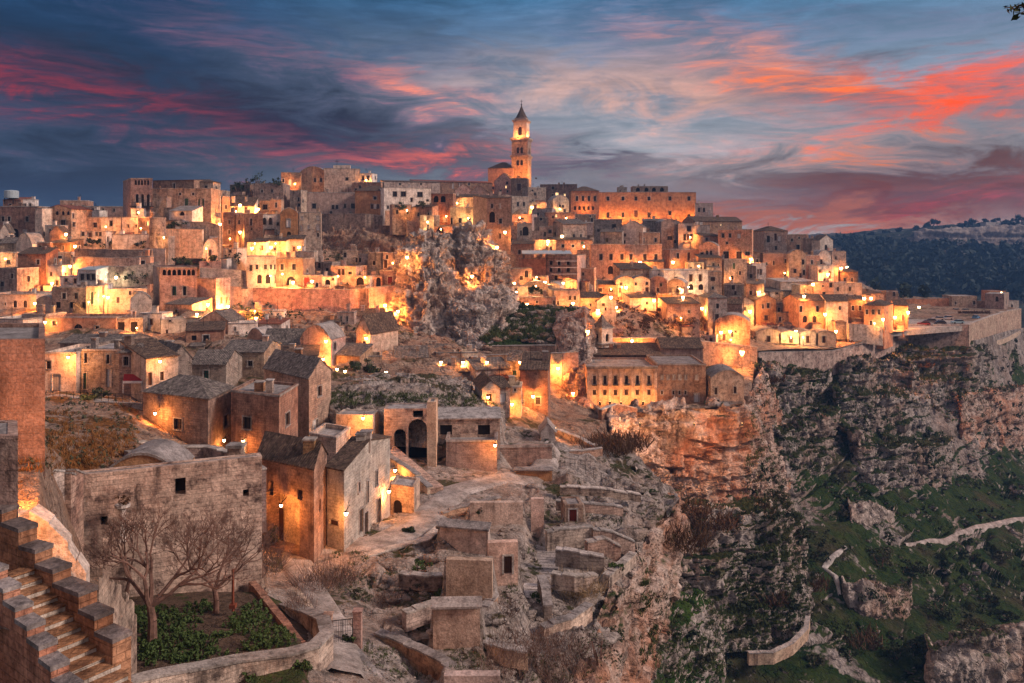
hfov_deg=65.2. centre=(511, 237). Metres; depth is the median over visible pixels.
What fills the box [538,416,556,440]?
wayside shrine
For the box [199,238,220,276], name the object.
house
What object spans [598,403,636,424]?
stone wall
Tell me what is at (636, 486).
boulder
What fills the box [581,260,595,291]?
house
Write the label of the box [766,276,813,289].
house
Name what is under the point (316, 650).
stone wall
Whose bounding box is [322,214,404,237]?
stone wall
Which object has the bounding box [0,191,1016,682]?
town hill
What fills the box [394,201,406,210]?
bush
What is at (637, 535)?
boulder
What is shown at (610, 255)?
window
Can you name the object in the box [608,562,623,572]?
bush
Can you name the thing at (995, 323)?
stone wall
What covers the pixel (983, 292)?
house
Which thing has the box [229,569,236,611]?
garden post
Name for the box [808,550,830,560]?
bush
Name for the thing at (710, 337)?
house
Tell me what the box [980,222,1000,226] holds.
house
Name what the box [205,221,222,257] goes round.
house
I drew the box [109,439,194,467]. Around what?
vaulted roof
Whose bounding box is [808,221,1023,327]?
hills
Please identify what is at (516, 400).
house
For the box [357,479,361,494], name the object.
window
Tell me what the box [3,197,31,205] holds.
house
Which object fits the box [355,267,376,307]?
house
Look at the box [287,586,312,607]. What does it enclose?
stone stairs
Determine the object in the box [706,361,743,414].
house
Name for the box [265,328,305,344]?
house
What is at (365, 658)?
stone wall
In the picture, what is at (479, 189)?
house
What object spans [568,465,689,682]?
promontory cliff
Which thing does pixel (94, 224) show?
window
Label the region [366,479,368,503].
door
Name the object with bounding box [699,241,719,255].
house
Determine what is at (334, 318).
house
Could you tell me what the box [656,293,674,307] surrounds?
house
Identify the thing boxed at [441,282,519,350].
chapel rock base
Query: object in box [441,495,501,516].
stone wall
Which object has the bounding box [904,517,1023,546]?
gorge path
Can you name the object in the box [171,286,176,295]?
window
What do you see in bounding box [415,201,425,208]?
bush
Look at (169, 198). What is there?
window
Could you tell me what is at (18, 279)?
house
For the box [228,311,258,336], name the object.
house
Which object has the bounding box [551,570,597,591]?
stone wall
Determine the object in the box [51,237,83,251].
house
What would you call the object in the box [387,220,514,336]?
chapel rock
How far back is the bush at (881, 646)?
152.07 m
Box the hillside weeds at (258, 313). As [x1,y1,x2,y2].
[232,251,404,335]
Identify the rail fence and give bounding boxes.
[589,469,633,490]
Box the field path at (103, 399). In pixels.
[45,394,122,401]
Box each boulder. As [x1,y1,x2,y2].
[371,521,394,530]
[376,584,389,589]
[380,558,414,569]
[383,596,402,603]
[383,606,406,620]
[389,565,401,570]
[389,576,398,586]
[394,594,412,601]
[398,544,425,555]
[403,552,424,559]
[406,590,421,593]
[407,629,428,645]
[423,549,466,563]
[425,547,434,551]
[425,566,439,571]
[484,611,508,625]
[525,483,543,488]
[526,609,536,619]
[531,602,545,621]
[557,605,574,614]
[563,596,595,607]
[586,591,606,608]
[586,632,616,645]
[602,631,621,639]
[615,527,649,541]
[625,485,647,492]
[630,484,640,489]
[641,498,657,503]
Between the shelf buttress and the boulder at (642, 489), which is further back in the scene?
the shelf buttress
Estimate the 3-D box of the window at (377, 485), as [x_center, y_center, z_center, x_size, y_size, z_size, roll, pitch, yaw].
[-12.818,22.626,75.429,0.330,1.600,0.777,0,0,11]
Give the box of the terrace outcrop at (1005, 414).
[957,384,1023,454]
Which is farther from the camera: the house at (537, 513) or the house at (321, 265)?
the house at (321, 265)
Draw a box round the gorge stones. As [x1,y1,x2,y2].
[638,412,1023,682]
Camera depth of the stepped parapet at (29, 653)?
19.70 m
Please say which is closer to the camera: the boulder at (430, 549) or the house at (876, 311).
the boulder at (430, 549)
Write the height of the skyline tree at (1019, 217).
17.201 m
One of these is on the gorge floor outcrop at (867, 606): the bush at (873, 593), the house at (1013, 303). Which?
the bush at (873, 593)
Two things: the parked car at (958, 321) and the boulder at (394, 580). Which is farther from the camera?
the parked car at (958, 321)
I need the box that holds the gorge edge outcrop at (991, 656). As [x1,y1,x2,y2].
[924,621,1023,682]
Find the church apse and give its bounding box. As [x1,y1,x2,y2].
[300,166,323,191]
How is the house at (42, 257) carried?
on the town hill at (566, 413)
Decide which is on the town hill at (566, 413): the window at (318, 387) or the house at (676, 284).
the house at (676, 284)
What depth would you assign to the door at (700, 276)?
248.47 m
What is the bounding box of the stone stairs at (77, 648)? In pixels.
[8,566,132,682]
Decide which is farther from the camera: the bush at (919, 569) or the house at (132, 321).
the bush at (919, 569)
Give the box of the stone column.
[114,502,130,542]
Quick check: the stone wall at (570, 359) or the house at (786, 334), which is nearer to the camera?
the stone wall at (570, 359)
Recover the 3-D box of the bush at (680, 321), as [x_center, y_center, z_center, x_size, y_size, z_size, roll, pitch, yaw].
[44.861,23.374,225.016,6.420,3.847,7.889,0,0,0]
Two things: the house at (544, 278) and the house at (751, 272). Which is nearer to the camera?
the house at (544, 278)
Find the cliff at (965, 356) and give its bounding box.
[898,343,995,408]
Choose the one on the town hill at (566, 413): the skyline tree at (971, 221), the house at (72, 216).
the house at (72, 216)
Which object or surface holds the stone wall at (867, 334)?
on the town hill at (566, 413)
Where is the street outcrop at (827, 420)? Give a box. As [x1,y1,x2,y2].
[751,357,840,483]
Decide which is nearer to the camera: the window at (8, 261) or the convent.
the convent
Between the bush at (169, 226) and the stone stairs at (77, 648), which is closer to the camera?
the stone stairs at (77, 648)
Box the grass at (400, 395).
[329,390,499,406]
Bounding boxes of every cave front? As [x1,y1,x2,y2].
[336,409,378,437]
[561,496,582,521]
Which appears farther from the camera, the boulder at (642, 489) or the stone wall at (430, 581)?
the boulder at (642, 489)
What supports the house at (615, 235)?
on the town hill at (566, 413)
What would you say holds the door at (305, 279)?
in the house at (316, 279)
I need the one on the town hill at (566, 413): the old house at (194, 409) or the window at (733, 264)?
the old house at (194, 409)
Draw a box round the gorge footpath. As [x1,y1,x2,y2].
[822,546,846,595]
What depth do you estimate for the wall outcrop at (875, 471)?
236.50 m
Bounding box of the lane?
[282,441,560,677]
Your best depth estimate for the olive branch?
6.00 m
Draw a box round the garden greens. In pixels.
[134,598,296,666]
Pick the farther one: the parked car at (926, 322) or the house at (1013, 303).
the house at (1013, 303)
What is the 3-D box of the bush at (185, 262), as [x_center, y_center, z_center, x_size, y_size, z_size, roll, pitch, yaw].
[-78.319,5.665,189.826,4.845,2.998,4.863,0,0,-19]
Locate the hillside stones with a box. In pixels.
[225,249,638,359]
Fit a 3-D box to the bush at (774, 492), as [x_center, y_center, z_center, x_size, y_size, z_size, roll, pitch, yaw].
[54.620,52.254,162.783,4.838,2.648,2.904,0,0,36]
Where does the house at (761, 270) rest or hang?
on the town hill at (566, 413)
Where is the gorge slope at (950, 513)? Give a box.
[651,328,1023,682]
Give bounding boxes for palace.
[152,188,229,225]
[153,265,196,310]
[599,192,695,223]
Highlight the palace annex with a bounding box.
[569,186,598,218]
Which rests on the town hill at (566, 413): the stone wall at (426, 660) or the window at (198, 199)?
the stone wall at (426, 660)
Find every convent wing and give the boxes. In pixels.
[593,343,662,357]
[646,355,705,403]
[654,337,703,361]
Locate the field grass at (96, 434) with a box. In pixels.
[18,401,136,474]
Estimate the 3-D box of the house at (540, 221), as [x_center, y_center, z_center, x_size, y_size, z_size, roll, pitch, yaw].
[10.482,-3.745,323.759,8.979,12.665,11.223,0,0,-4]
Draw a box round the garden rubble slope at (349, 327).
[288,307,397,330]
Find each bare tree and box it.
[81,501,256,641]
[102,515,141,593]
[143,503,286,613]
[262,519,287,577]
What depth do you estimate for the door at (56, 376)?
103.20 m
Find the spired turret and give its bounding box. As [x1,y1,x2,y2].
[594,314,616,347]
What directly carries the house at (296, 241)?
on the town hill at (566, 413)
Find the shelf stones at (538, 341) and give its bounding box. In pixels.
[502,306,579,343]
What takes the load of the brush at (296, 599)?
on the town hill at (566, 413)
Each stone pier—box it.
[0,420,17,516]
[427,398,437,466]
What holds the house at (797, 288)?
on the town hill at (566, 413)
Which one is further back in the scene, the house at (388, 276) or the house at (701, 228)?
the house at (701, 228)
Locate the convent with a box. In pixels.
[584,357,657,407]
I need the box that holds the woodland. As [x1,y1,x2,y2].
[830,232,1023,300]
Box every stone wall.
[18,504,89,581]
[52,469,64,498]
[61,469,84,554]
[73,256,140,274]
[75,248,152,256]
[90,568,136,673]
[93,400,142,409]
[100,262,159,286]
[124,444,266,532]
[131,601,333,682]
[166,229,203,257]
[190,222,220,260]
[200,267,245,286]
[230,285,252,305]
[241,285,395,312]
[249,580,305,642]
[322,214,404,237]
[358,649,382,676]
[363,525,437,556]
[374,628,462,679]
[390,452,432,493]
[398,570,442,591]
[401,600,431,631]
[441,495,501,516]
[482,588,498,607]
[483,637,527,669]
[485,352,561,385]
[492,345,555,353]
[537,574,552,620]
[539,601,592,636]
[545,524,593,550]
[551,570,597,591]
[555,428,594,447]
[555,546,603,572]
[556,499,622,515]
[560,484,640,501]
[562,351,578,376]
[563,447,602,456]
[584,535,620,561]
[592,527,635,554]
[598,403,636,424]
[602,551,636,588]
[613,337,756,376]
[665,407,738,418]
[747,615,809,664]
[757,329,905,374]
[847,323,882,345]
[905,298,948,306]
[906,324,967,348]
[968,308,1020,346]
[977,301,984,307]
[997,330,1020,344]
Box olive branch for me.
[1003,2,1023,20]
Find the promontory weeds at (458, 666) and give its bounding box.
[332,503,675,682]
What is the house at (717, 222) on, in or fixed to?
on the town hill at (566, 413)
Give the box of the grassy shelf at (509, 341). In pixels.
[479,305,574,351]
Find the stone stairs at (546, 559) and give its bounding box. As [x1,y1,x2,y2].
[536,523,558,579]
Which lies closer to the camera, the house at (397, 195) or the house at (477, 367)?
the house at (477, 367)
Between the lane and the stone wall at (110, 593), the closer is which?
the stone wall at (110, 593)
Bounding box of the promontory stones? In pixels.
[348,499,661,682]
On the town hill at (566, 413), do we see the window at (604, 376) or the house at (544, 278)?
the house at (544, 278)
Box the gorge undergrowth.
[707,338,1023,677]
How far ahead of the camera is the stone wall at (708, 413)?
157.53 m
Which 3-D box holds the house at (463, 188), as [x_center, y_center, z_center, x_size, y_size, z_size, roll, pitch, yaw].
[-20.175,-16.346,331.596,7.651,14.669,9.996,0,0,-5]
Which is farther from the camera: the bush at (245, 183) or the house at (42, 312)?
the bush at (245, 183)
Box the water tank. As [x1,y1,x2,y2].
[4,190,18,203]
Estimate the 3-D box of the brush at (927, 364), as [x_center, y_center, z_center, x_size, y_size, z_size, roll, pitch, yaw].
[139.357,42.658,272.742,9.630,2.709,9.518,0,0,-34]
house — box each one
[0,202,48,236]
[0,221,15,241]
[0,234,19,251]
[0,252,18,266]
[0,267,38,291]
[0,288,51,309]
[0,309,42,322]
[0,323,44,478]
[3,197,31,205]
[16,232,44,251]
[17,246,58,290]
[22,304,66,322]
[23,196,38,205]
[35,208,52,240]
[36,294,51,311]
[37,234,52,246]
[42,259,70,290]
[45,217,67,241]
[45,314,126,331]
[45,344,107,392]
[49,203,92,238]
[49,226,70,241]
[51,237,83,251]
[52,276,89,313]
[58,252,74,274]
[58,331,150,347]
[60,197,93,205]
[60,275,76,285]
[74,337,123,394]
[76,266,108,284]
[80,231,115,248]
[83,206,122,216]
[86,280,104,313]
[87,217,100,230]
[89,273,112,313]
[92,203,107,216]
[101,217,121,233]
[107,286,146,313]
[112,226,148,248]
[116,334,143,395]
[117,310,147,331]
[119,337,179,401]
[122,217,137,233]
[130,291,151,314]
[131,203,145,216]
[137,249,153,293]
[138,212,154,233]
[140,306,172,332]
[140,374,235,446]
[143,236,174,264]
[152,179,210,187]
[158,340,193,374]
[160,308,185,333]
[164,297,212,316]
[166,206,202,228]
[180,310,209,325]
[185,313,225,348]
[192,349,243,384]
[197,277,230,310]
[198,307,245,330]
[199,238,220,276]
[200,179,219,188]
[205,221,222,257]
[215,196,221,224]
[219,242,246,280]
[222,191,229,244]
[222,207,242,257]
[224,335,281,376]
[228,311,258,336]
[230,180,252,199]
[230,196,258,212]
[230,378,298,453]
[235,210,262,247]
[246,238,275,254]
[247,255,276,287]
[247,325,271,339]
[250,302,272,315]
[253,179,289,208]
[257,431,328,562]
[258,194,273,213]
[258,314,290,327]
[262,348,332,437]
[263,214,279,237]
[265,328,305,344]
[267,230,289,257]
[268,252,314,287]
[269,300,286,317]
[270,193,283,213]
[280,207,297,236]
[281,172,301,189]
[281,343,320,357]
[285,235,306,256]
[290,190,307,224]
[295,246,317,261]
[298,189,354,228]
[299,207,322,261]
[300,321,345,365]
[303,271,322,288]
[309,423,350,462]
[315,257,340,274]
[315,271,337,288]
[323,314,341,325]
[325,429,391,551]
[331,260,366,288]
[335,343,372,365]
[337,304,356,324]
[343,244,358,264]
[351,300,384,321]
[352,179,383,191]
[355,186,381,214]
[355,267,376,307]
[355,311,399,351]
[358,248,368,274]
[360,170,376,181]
[366,271,381,286]
[368,247,382,274]
[368,351,382,362]
[379,184,430,225]
[380,180,439,192]
[380,261,395,285]
[383,246,396,268]
[390,204,411,234]
[390,475,419,514]
[393,345,428,357]
[406,201,438,236]
[409,179,491,194]
[417,210,439,232]
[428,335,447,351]
[430,596,481,649]
[431,193,455,225]
[434,226,457,233]
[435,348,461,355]
[437,518,491,554]
[444,670,499,682]
[445,432,497,471]
[446,556,492,599]
[448,351,476,375]
[450,201,472,225]
[453,341,477,357]
[454,183,471,193]
[456,192,479,206]
[465,356,512,381]
[469,185,488,194]
[470,500,522,524]
[473,191,514,271]
[473,363,501,404]
[487,539,517,585]
[489,365,511,422]
[493,173,511,195]
[500,444,552,467]
[505,350,538,380]
[508,375,522,417]
[509,196,528,224]
[511,176,529,195]
[511,214,536,238]
[512,236,535,266]
[512,267,531,284]
[514,280,527,295]
[515,467,552,480]
[517,219,531,239]
[519,254,545,274]
[519,290,555,304]
[519,347,550,417]
[522,184,545,201]
[524,275,547,293]
[529,200,546,213]
[531,213,547,239]
[531,497,543,536]
[532,205,555,216]
[532,275,548,282]
[535,240,555,256]
[539,226,552,239]
[540,182,576,206]
[545,209,575,225]
[545,250,585,291]
[548,195,568,211]
[548,237,591,253]
[548,281,563,287]
[548,288,579,306]
[553,219,564,236]
[555,218,592,243]
[576,214,595,236]
[577,247,588,266]
[580,292,602,321]
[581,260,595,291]
[587,244,661,279]
[594,217,621,243]
[595,293,623,333]
[598,280,617,298]
[600,225,623,243]
[613,261,652,278]
[613,275,633,299]
[617,185,626,191]
[620,219,646,243]
[622,289,656,313]
[631,184,667,191]
[631,275,649,292]
[639,228,659,243]
[641,258,663,268]
[642,216,660,231]
[649,266,664,278]
[650,275,667,296]
[655,218,679,248]
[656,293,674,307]
[657,269,707,301]
[658,297,700,337]
[662,249,698,268]
[667,272,687,293]
[669,288,693,298]
[678,223,695,248]
[682,215,742,234]
[685,258,703,268]
[694,221,709,233]
[694,233,717,248]
[694,254,721,270]
[695,201,712,216]
[698,290,727,336]
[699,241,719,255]
[700,329,717,341]
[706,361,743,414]
[708,266,721,294]
[715,312,750,345]
[718,225,752,262]
[721,255,746,295]
[723,279,743,313]
[727,296,742,313]
[744,296,753,330]
[746,274,763,296]
[747,259,765,286]
[747,266,755,279]
[747,291,776,325]
[750,326,780,350]
[753,222,786,252]
[753,249,759,262]
[756,324,779,329]
[760,250,785,277]
[764,282,791,299]
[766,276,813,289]
[774,312,794,328]
[776,300,782,311]
[777,327,799,350]
[782,289,824,328]
[786,249,805,278]
[787,230,805,251]
[790,327,817,349]
[791,284,811,293]
[803,234,813,254]
[805,251,819,278]
[807,278,833,294]
[808,328,835,349]
[809,261,833,280]
[810,246,837,280]
[812,234,832,250]
[820,294,847,338]
[827,247,845,268]
[830,281,866,303]
[838,267,857,281]
[844,291,865,323]
[862,285,883,302]
[864,299,893,348]
[881,290,897,301]
[890,298,908,340]
[942,295,976,307]
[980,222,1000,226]
[981,287,1005,300]
[985,292,1008,308]
[1008,300,1018,307]
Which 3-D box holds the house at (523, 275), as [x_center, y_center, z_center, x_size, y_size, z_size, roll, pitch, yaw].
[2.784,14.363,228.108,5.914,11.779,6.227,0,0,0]
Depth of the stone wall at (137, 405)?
95.91 m
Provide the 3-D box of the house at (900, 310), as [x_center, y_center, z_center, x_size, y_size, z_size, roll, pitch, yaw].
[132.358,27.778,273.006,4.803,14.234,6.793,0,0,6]
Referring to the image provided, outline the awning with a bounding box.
[123,374,141,382]
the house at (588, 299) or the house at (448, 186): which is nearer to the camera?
the house at (588, 299)
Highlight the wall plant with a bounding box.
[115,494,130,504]
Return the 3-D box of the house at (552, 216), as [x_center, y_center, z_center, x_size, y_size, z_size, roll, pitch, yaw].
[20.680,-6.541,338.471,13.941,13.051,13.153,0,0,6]
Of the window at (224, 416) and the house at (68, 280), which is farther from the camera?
the house at (68, 280)
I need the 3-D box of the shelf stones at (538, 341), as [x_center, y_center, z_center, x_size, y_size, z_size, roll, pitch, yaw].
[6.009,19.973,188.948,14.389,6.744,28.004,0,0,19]
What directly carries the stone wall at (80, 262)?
on the town hill at (566, 413)
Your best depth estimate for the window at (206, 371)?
115.95 m
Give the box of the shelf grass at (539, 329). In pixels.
[477,304,578,339]
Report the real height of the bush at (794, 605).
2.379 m
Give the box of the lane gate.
[323,607,362,648]
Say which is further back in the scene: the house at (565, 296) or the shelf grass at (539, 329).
the house at (565, 296)
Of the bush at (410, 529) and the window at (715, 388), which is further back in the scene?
the window at (715, 388)
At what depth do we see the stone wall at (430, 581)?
61.98 m
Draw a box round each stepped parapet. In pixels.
[0,504,131,680]
[0,562,83,682]
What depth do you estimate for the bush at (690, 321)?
222.60 m
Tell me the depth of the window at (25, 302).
176.45 m
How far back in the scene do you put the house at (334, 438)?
91.90 m
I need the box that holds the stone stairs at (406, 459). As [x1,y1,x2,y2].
[390,446,442,493]
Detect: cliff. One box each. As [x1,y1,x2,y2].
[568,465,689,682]
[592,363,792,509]
[678,494,818,652]
[898,343,995,408]
[912,224,1023,244]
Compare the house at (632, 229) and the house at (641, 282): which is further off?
the house at (632, 229)
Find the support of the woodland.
on the hills at (908, 234)
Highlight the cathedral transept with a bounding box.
[487,162,513,190]
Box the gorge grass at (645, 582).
[634,343,1023,682]
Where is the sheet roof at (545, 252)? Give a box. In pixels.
[522,250,571,253]
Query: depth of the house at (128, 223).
230.04 m
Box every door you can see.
[51,373,60,390]
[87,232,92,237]
[105,368,112,386]
[147,371,152,385]
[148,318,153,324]
[279,508,283,540]
[303,277,309,286]
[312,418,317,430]
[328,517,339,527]
[359,505,363,534]
[364,508,368,534]
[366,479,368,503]
[377,495,381,522]
[383,259,387,267]
[387,276,392,283]
[502,554,513,574]
[568,508,577,521]
[634,210,637,217]
[687,252,690,260]
[693,393,699,402]
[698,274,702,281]
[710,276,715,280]
[714,313,719,319]
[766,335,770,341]
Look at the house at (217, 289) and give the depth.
178.40 m
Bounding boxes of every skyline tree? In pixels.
[923,219,940,227]
[956,221,967,227]
[966,218,978,226]
[976,218,988,225]
[994,217,1011,224]
[1007,218,1017,224]
[1015,214,1023,224]
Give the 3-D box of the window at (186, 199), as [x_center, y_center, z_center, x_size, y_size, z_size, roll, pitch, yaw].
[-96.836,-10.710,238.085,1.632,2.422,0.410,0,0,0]
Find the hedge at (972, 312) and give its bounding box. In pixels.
[958,310,989,313]
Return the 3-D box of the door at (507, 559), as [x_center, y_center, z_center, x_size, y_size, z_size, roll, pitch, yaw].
[-0.312,24.879,61.113,0.893,1.513,0.270,0,0,-6]
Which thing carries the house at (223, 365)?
on the town hill at (566, 413)
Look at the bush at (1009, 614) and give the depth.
175.56 m
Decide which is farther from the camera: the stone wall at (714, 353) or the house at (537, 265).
the house at (537, 265)
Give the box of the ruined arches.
[384,403,426,461]
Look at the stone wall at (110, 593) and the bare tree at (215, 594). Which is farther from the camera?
the bare tree at (215, 594)
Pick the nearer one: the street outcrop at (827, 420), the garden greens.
the garden greens
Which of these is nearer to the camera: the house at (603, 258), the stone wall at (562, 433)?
the stone wall at (562, 433)
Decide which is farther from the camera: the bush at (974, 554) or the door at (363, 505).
the bush at (974, 554)
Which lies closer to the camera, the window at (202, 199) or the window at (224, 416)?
the window at (224, 416)
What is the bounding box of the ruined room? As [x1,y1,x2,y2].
[438,407,500,458]
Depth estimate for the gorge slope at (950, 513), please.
192.63 m
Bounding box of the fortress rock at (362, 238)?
[322,225,406,253]
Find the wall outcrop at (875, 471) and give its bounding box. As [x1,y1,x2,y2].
[832,351,954,494]
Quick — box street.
[780,319,922,349]
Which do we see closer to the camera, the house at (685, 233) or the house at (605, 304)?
the house at (605, 304)
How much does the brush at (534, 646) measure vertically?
2.176 m
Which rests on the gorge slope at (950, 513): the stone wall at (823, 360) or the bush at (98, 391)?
the stone wall at (823, 360)
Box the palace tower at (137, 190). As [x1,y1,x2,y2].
[123,178,153,216]
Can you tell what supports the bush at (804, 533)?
on the cliff at (698, 568)
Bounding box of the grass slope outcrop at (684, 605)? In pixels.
[658,587,725,682]
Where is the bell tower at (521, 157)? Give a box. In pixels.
[510,99,532,186]
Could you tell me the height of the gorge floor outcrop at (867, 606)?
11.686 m
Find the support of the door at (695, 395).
in the convent wing at (679, 376)
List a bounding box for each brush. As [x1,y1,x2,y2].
[262,531,301,576]
[277,586,316,616]
[282,551,357,592]
[314,549,369,587]
[371,586,413,608]
[465,639,529,682]
[476,613,567,669]
[495,593,526,617]
[510,622,591,671]
[526,647,595,682]
[544,624,612,670]
[545,568,602,602]
[568,429,642,458]
[574,564,608,598]
[590,424,653,453]
[663,515,719,556]
[680,496,719,518]
[689,506,740,533]
[754,374,787,382]
[755,587,790,608]
[808,570,831,592]
[843,622,889,650]
[912,361,935,368]
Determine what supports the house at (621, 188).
on the long palace at (640, 206)
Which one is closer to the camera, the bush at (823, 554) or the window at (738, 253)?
the bush at (823, 554)
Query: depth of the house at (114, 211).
256.28 m
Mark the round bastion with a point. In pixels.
(157, 226)
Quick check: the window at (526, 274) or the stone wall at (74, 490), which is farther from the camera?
the window at (526, 274)
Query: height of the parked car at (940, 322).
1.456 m
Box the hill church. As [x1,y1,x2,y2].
[324,165,359,191]
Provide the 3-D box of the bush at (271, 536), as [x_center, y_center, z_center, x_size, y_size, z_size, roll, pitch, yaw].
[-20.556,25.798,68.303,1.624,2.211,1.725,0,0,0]
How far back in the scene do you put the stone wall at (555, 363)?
168.12 m
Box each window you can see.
[6,259,10,264]
[12,301,17,307]
[22,301,27,307]
[26,275,30,282]
[45,360,52,369]
[51,320,57,326]
[60,219,65,224]
[61,292,66,299]
[73,292,78,299]
[79,273,84,280]
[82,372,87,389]
[83,352,88,363]
[85,273,89,280]
[89,291,94,304]
[90,273,95,280]
[92,222,97,227]
[105,353,110,364]
[122,355,129,366]
[140,194,144,205]
[147,194,149,205]
[159,370,164,381]
[166,196,171,207]
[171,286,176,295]
[172,417,182,431]
[182,286,186,295]
[184,198,188,205]
[197,198,200,205]
[201,198,204,207]
[202,334,209,341]
[202,369,209,378]
[223,412,229,429]
[241,415,251,430]
[241,437,246,453]
[246,360,253,366]
[249,218,252,225]
[249,264,252,271]
[268,218,272,224]
[279,263,284,270]
[285,410,290,428]
[286,218,290,227]
[291,263,296,270]
[317,384,322,397]
[333,341,336,350]
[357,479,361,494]
[375,469,378,487]
[400,191,405,196]
[417,191,422,197]
[485,392,492,402]
[500,391,507,403]
[524,271,528,277]
[534,396,541,405]
[592,375,596,384]
[592,389,596,395]
[599,253,602,260]
[602,375,606,384]
[602,389,607,395]
[608,287,613,292]
[609,253,612,260]
[613,375,617,384]
[613,389,617,395]
[624,375,628,384]
[624,389,628,395]
[635,375,639,384]
[635,389,639,395]
[646,375,651,384]
[646,389,651,395]
[714,387,718,394]
[723,251,728,257]
[732,262,735,269]
[733,386,737,393]
[736,251,741,258]
[766,235,770,242]
[799,305,802,312]
[815,305,819,312]
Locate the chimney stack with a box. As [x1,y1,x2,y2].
[225,442,246,455]
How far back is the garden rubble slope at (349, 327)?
187.12 m
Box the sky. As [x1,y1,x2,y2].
[0,0,1023,234]
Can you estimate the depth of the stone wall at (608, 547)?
71.33 m
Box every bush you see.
[79,394,95,399]
[90,389,102,398]
[92,387,109,396]
[115,271,138,282]
[130,273,148,285]
[134,241,145,247]
[166,221,181,228]
[171,256,191,264]
[200,255,217,265]
[225,252,241,263]
[229,181,243,191]
[239,178,252,189]
[239,672,255,681]
[250,171,265,182]
[262,525,279,545]
[269,177,281,185]
[291,659,312,670]
[341,634,356,641]
[344,361,360,370]
[351,587,373,602]
[355,358,373,370]
[367,365,380,372]
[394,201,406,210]
[401,526,415,532]
[412,559,433,571]
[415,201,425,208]
[434,588,441,596]
[528,285,538,293]
[530,591,540,602]
[574,625,625,668]
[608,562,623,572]
[609,625,624,646]
[642,315,654,321]
[655,303,660,315]
[662,316,683,326]
[678,317,698,328]
[686,629,699,641]
[697,650,717,667]
[700,316,706,328]
[710,568,726,577]
[731,512,740,520]
[736,600,756,613]
[747,552,769,562]
[752,361,769,371]
[762,508,783,519]
[770,488,791,500]
[782,598,800,610]
[789,461,800,470]
[798,524,813,538]
[806,652,825,668]
[807,388,815,396]
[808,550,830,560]
[827,626,841,643]
[833,510,849,518]
[837,644,858,662]
[853,490,864,495]
[856,587,878,601]
[867,546,897,569]
[868,640,883,650]
[883,352,899,359]
[900,559,930,576]
[909,635,927,658]
[923,594,964,620]
[932,405,941,411]
[953,617,1000,643]
[960,549,981,559]
[984,592,1000,604]
[995,550,1016,559]
[1000,609,1020,621]
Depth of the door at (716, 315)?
234.16 m
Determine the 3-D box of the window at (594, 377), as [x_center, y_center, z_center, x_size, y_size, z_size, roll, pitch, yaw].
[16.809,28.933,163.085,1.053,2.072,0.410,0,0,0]
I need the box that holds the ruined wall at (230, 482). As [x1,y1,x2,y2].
[83,452,261,596]
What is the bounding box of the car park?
[893,319,971,335]
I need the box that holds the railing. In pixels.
[46,390,142,401]
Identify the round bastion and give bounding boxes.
[148,217,165,247]
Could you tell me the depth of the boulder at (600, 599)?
68.15 m
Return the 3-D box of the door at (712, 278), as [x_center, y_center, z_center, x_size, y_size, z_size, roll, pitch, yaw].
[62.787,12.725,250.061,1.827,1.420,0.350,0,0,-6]
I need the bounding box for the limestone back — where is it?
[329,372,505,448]
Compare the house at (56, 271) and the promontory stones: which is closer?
the promontory stones
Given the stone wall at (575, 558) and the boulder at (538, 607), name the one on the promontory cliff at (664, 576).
the stone wall at (575, 558)
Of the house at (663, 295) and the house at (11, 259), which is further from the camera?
the house at (663, 295)
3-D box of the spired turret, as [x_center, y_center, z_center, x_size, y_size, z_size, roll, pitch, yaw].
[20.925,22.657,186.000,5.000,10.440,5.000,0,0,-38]
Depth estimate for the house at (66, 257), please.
206.13 m
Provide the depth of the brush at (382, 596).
60.22 m
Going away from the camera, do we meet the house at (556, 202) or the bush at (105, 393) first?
the bush at (105, 393)
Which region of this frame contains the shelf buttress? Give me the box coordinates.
[552,306,597,406]
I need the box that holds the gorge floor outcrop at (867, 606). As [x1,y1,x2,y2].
[841,575,912,620]
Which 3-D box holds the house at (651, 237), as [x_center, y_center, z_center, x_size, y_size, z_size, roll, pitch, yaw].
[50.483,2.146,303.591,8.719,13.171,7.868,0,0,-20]
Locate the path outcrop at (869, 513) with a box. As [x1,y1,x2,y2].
[847,498,896,528]
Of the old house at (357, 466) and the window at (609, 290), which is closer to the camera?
the old house at (357, 466)
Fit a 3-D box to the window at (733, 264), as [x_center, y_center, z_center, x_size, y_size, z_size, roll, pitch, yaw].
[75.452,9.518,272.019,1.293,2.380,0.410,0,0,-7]
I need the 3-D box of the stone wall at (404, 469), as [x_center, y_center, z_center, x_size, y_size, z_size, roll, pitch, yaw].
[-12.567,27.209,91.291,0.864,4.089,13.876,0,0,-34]
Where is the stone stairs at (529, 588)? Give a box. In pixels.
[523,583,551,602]
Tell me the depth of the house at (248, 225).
226.47 m
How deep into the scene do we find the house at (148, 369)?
101.91 m
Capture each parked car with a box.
[917,321,930,324]
[923,318,936,321]
[932,320,946,323]
[934,316,944,319]
[950,319,964,323]

